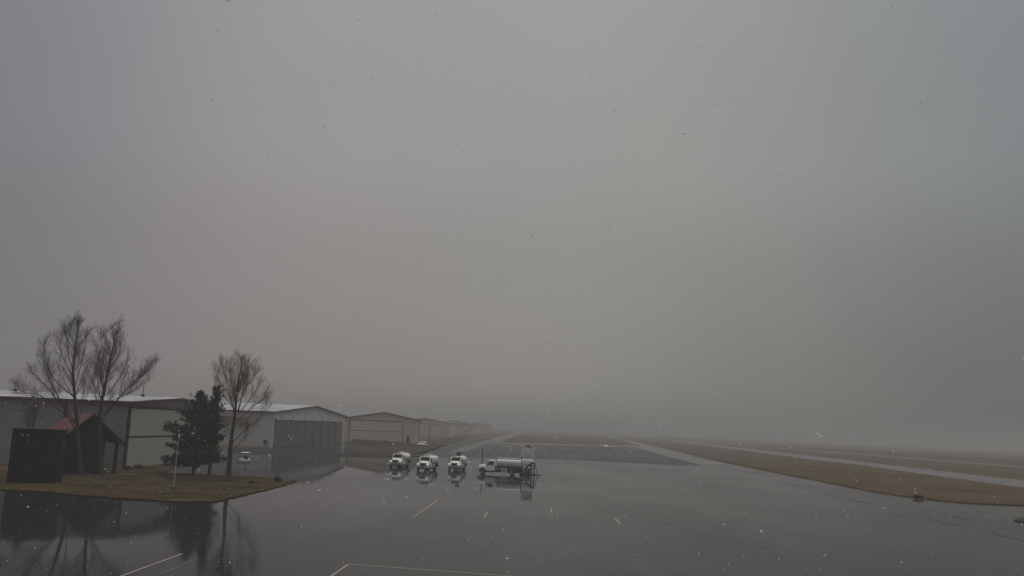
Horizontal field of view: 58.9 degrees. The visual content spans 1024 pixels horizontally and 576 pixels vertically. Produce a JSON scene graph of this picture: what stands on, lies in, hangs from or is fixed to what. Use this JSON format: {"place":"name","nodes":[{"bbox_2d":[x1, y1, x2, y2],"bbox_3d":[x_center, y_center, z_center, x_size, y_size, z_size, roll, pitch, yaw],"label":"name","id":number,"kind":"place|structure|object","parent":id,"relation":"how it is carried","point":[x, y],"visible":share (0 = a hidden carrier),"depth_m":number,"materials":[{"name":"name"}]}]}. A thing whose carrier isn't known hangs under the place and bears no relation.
{"place":"outdoors","nodes":[
{"label":"outdoors","id":0,"kind":"place"},
{"bbox_2d":[0,464,296,502],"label":"grass island","id":1,"kind":"structure","parent":0,"point":[92,493],"depth_m":107.31,"materials":[{"name":"brown plant"}]},
{"bbox_2d":[17,386,48,427],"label":"bare tree","id":2,"kind":"object","parent":1,"relation":"on","point":[34,408],"visible":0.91,"depth_m":128.53,"materials":[{"name":"plant"}]},
{"bbox_2d":[6,428,68,483],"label":"timber shed","id":3,"kind":"structure","parent":1,"relation":"on","point":[36,455],"depth_m":107.21,"materials":[{"name":"brown wood"}]},
{"bbox_2d":[14,464,26,474],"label":"window","id":4,"kind":"structure","parent":3,"relation":"in","point":[18,469],"depth_m":106.45,"materials":[{"name":"glass"}]},
{"bbox_2d":[22,465,33,482],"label":"door","id":5,"kind":"structure","parent":3,"relation":"in","point":[28,473],"depth_m":106.66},
{"bbox_2d":[39,465,51,475],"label":"window","id":6,"kind":"structure","parent":3,"relation":"in","point":[45,470],"depth_m":107.21,"materials":[{"name":"glass"}]},
{"bbox_2d":[7,307,95,474],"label":"bare tree","id":7,"kind":"object","parent":1,"relation":"on","point":[73,395],"visible":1,"depth_m":124.56,"materials":[{"name":"brown plant"}]},
{"bbox_2d":[50,413,124,473],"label":"cabin","id":8,"kind":"object","parent":1,"relation":"on","point":[89,441],"visible":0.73,"depth_m":127.64,"materials":[{"name":"red metal"}]},
{"bbox_2d":[63,456,75,467],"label":"window","id":9,"kind":"structure","parent":8,"relation":"in","point":[69,462],"depth_m":125.71,"materials":[{"name":"glass"}]},
{"bbox_2d":[77,457,85,472],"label":"door","id":10,"kind":"structure","parent":8,"relation":"in","point":[83,458],"depth_m":126.88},
{"bbox_2d":[83,429,95,439],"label":"window","id":11,"kind":"structure","parent":8,"relation":"in","point":[87,433],"depth_m":127.69,"materials":[{"name":"glass"}]},
{"bbox_2d":[86,456,98,467],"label":"window","id":12,"kind":"structure","parent":8,"relation":"in","point":[92,461],"depth_m":127.62,"materials":[{"name":"glass"}]},
{"bbox_2d":[82,316,163,475],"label":"bare tree","id":13,"kind":"object","parent":1,"relation":"on","point":[110,359],"visible":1,"depth_m":124.78,"materials":[{"name":"brown plant"}]},
{"bbox_2d":[122,465,132,469],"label":"shrub","id":14,"kind":"object","parent":1,"relation":"on","point":[128,467],"visible":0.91,"depth_m":138.53,"materials":[{"name":"plant"}]},
{"bbox_2d":[133,464,144,468],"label":"shrub","id":15,"kind":"object","parent":1,"relation":"on","point":[138,466],"visible":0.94,"depth_m":140.91,"materials":[{"name":"green plant"}]},
{"bbox_2d":[172,434,178,489],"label":"slim pole","id":16,"kind":"object","parent":1,"relation":"on","point":[173,488],"visible":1,"depth_m":106.43,"materials":[{"name":"grey metal"}]},
{"bbox_2d":[160,389,233,473],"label":"pine tree","id":17,"kind":"object","parent":1,"relation":"on","point":[188,455],"visible":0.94,"depth_m":135.59,"materials":[{"name":"green plant"}]},
{"bbox_2d":[150,473,249,482],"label":"mulch bed","id":18,"kind":"object","parent":1,"relation":"on","point":[226,479],"visible":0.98,"depth_m":126.84,"materials":[{"name":"brown soil"}]},
{"bbox_2d":[198,385,225,474],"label":"pine tree","id":19,"kind":"object","parent":1,"relation":"on","point":[214,404],"visible":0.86,"depth_m":136.19,"materials":[{"name":"green plant"}]},
{"bbox_2d":[211,346,275,475],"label":"bare tree","id":20,"kind":"object","parent":1,"relation":"on","point":[237,388],"visible":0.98,"depth_m":134.99,"materials":[{"name":"brown plant"}]},
{"bbox_2d":[346,439,417,446],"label":"earth bank","id":21,"kind":"structure","parent":0,"point":[374,442],"depth_m":335.12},
{"bbox_2d":[344,434,482,453],"bbox_3d":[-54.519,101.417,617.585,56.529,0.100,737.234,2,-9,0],"label":"bare ground","id":22,"kind":"structure","parent":0,"point":[434,443],"depth_m":313.94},
{"bbox_2d":[417,441,426,446],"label":"parked car","id":23,"kind":"object","parent":22,"relation":"on","point":[421,443],"visible":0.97,"depth_m":351.06,"materials":[{"name":"white paint"}]},
{"bbox_2d":[421,436,484,455],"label":"hangar road","id":24,"kind":"structure","parent":22,"relation":"on","point":[445,450],"depth_m":345.63,"materials":[{"name":"grey asphalt"}]},
{"bbox_2d":[0,428,1023,506],"bbox_3d":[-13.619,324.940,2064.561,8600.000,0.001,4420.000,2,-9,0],"label":"ground","id":25,"kind":"structure","parent":0,"point":[595,438],"depth_m":728.31,"materials":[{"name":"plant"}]},
{"bbox_2d":[0,381,220,468],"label":"hangar","id":26,"kind":"structure","parent":25,"relation":"on","point":[143,435],"depth_m":142.46,"materials":[{"name":"grey metal"}]},
{"bbox_2d":[122,406,203,467],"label":"door","id":27,"kind":"structure","parent":26,"relation":"in","point":[145,437],"depth_m":150.27,"materials":[{"name":"white metal"}]},
{"bbox_2d":[166,449,266,474],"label":"parking lot","id":28,"kind":"structure","parent":25,"relation":"on","point":[256,460],"depth_m":162.41,"materials":[{"name":"grey asphalt"}]},
{"bbox_2d":[239,452,249,462],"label":"utility cart","id":29,"kind":"object","parent":28,"relation":"on","point":[245,459],"visible":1,"depth_m":174.73,"materials":[{"name":"white paint"}]},
{"bbox_2d":[216,402,347,446],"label":"hangar","id":30,"kind":"structure","parent":25,"relation":"on","point":[273,428],"depth_m":292.30,"materials":[{"name":"white metal"}]},
{"bbox_2d":[273,420,342,446],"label":"door","id":31,"kind":"structure","parent":30,"relation":"in","point":[301,432],"depth_m":311.66,"materials":[{"name":"metal"}]},
{"bbox_2d":[227,448,421,457],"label":"hangar lane","id":32,"kind":"structure","parent":25,"relation":"on","point":[279,451],"depth_m":237.47,"materials":[{"name":"grey asphalt"}]},
{"bbox_2d":[340,412,421,442],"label":"hangar","id":33,"kind":"structure","parent":25,"relation":"on","point":[366,425],"depth_m":393.70,"materials":[{"name":"beige metal"}]},
{"bbox_2d":[348,419,403,441],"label":"door","id":34,"kind":"structure","parent":33,"relation":"in","point":[361,429],"depth_m":391.96,"materials":[{"name":"beige metal"}]},
{"bbox_2d":[417,418,455,436],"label":"hangar","id":35,"kind":"structure","parent":25,"relation":"on","point":[439,428],"depth_m":649.78,"materials":[{"name":"beige metal"}]},
{"bbox_2d":[419,423,440,436],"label":"door","id":36,"kind":"structure","parent":35,"relation":"in","point":[435,430],"depth_m":649.39,"materials":[{"name":"beige metal"}]},
{"bbox_2d":[447,420,474,434],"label":"hangar","id":37,"kind":"structure","parent":25,"relation":"on","point":[460,426],"depth_m":858.08,"materials":[{"name":"beige metal"}]},
{"bbox_2d":[454,425,465,433],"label":"door","id":38,"kind":"structure","parent":37,"relation":"in","point":[458,428],"depth_m":857.79,"materials":[{"name":"beige metal"}]},
{"bbox_2d":[471,422,492,432],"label":"hangar","id":39,"kind":"structure","parent":25,"relation":"on","point":[482,428],"depth_m":1182.90,"materials":[{"name":"beige metal"}]},
{"bbox_2d":[475,426,485,432],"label":"door","id":40,"kind":"structure","parent":39,"relation":"in","point":[481,429],"depth_m":1182.52,"materials":[{"name":"beige metal"}]},
{"bbox_2d":[448,430,527,453],"bbox_3d":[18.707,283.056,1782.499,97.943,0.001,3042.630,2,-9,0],"label":"taxi lane","id":41,"kind":"structure","parent":25,"relation":"on","point":[499,438],"depth_m":616.24,"materials":[{"name":"grey asphalt"}]},
{"bbox_2d":[0,442,1023,575],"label":"apron","id":42,"kind":"object","parent":25,"relation":"on","point":[374,532],"visible":0.76,"depth_m":82.23,"materials":[{"name":"grey asphalt"}]},
{"bbox_2d":[121,554,180,575],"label":"apron line","id":43,"kind":"object","parent":42,"relation":"on","point":[150,565],"visible":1,"depth_m":53.66,"materials":[{"name":"paint"}]},
{"bbox_2d":[389,451,410,467],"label":"fuel truck","id":44,"kind":"object","parent":42,"relation":"on","point":[401,459],"visible":1,"depth_m":183.44,"materials":[{"name":"white metal"}]},
{"bbox_2d":[416,454,438,470],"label":"fuel truck","id":45,"kind":"object","parent":42,"relation":"on","point":[430,461],"visible":0.98,"depth_m":174.54,"materials":[{"name":"white metal"}]},
{"bbox_2d":[354,564,503,575],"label":"apron line","id":46,"kind":"object","parent":42,"relation":"on","point":[434,570],"visible":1,"depth_m":56.20,"materials":[{"name":"paint"}]},
{"bbox_2d":[448,452,466,470],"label":"fuel truck","id":47,"kind":"object","parent":42,"relation":"on","point":[458,461],"visible":1,"depth_m":180.37,"materials":[{"name":"white metal"}]},
{"bbox_2d":[477,457,522,474],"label":"fuel truck","id":48,"kind":"object","parent":42,"relation":"on","point":[507,466],"visible":1,"depth_m":171.48,"materials":[{"name":"white metal"}]},
{"bbox_2d":[522,444,533,471],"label":"tall sign","id":49,"kind":"object","parent":42,"relation":"on","point":[528,451],"visible":0.97,"depth_m":185.52,"materials":[{"name":"white paint"}]},
{"bbox_2d":[519,457,540,475],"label":"fuel station","id":50,"kind":"object","parent":42,"relation":"on","point":[527,462],"visible":0.87,"depth_m":174.39,"materials":[{"name":"white paint"}]},
{"bbox_2d":[638,445,719,464],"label":"taxiway shoulder","id":51,"kind":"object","parent":25,"relation":"on","point":[673,455],"visible":0.9,"depth_m":367.88},
{"bbox_2d":[622,434,1023,486],"bbox_3d":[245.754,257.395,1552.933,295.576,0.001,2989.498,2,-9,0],"label":"runway","id":52,"kind":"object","parent":25,"relation":"on","point":[1001,481],"visible":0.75,"depth_m":326.16,"materials":[{"name":"grey asphalt"}]},
{"bbox_2d":[696,455,1023,505],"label":"grass verge","id":53,"kind":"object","parent":25,"relation":"on","point":[899,483],"depth_m":216.39,"materials":[{"name":"brown plant"}]},
{"bbox_2d":[913,494,923,498],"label":"shrub","id":54,"kind":"object","parent":53,"relation":"on","point":[917,496],"visible":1,"depth_m":150.81,"materials":[{"name":"beige plant"}]},
{"bbox_2d":[713,444,1023,462],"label":"verge","id":55,"kind":"structure","parent":25,"relation":"on","point":[941,456],"depth_m":781.32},
{"bbox_2d":[0,0,1023,449],"label":"sky","id":56,"kind":"structure","parent":0,"point":[236,247],"materials":[{"name":"grey"}]},
{"bbox_2d":[1,0,1023,575],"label":"snowflakes","id":57,"kind":"object","parent":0,"point":[509,308],"visible":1,"depth_m":24.79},
{"bbox_2d":[438,444,699,465],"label":"tarmac apron","id":58,"kind":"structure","parent":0,"point":[636,455],"depth_m":332.08,"materials":[{"name":"grey asphalt"}]},
{"bbox_2d":[597,433,731,464],"bbox_3d":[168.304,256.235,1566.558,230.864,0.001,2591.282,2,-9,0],"label":"taxiway","id":59,"kind":"structure","parent":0,"point":[692,456],"depth_m":441.88,"materials":[{"name":"grey asphalt"}]},
{"bbox_2d":[590,433,1023,467],"bbox_3d":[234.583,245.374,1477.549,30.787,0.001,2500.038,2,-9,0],"label":"runway","id":60,"kind":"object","parent":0,"point":[860,454],"visible":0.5,"depth_m":605.79,"materials":[{"name":"grey asphalt"}]},
{"bbox_2d":[1014,517,1023,522],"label":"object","id":61,"kind":"structure","parent":0,"point":[1020,520],"depth_m":112.84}
]}

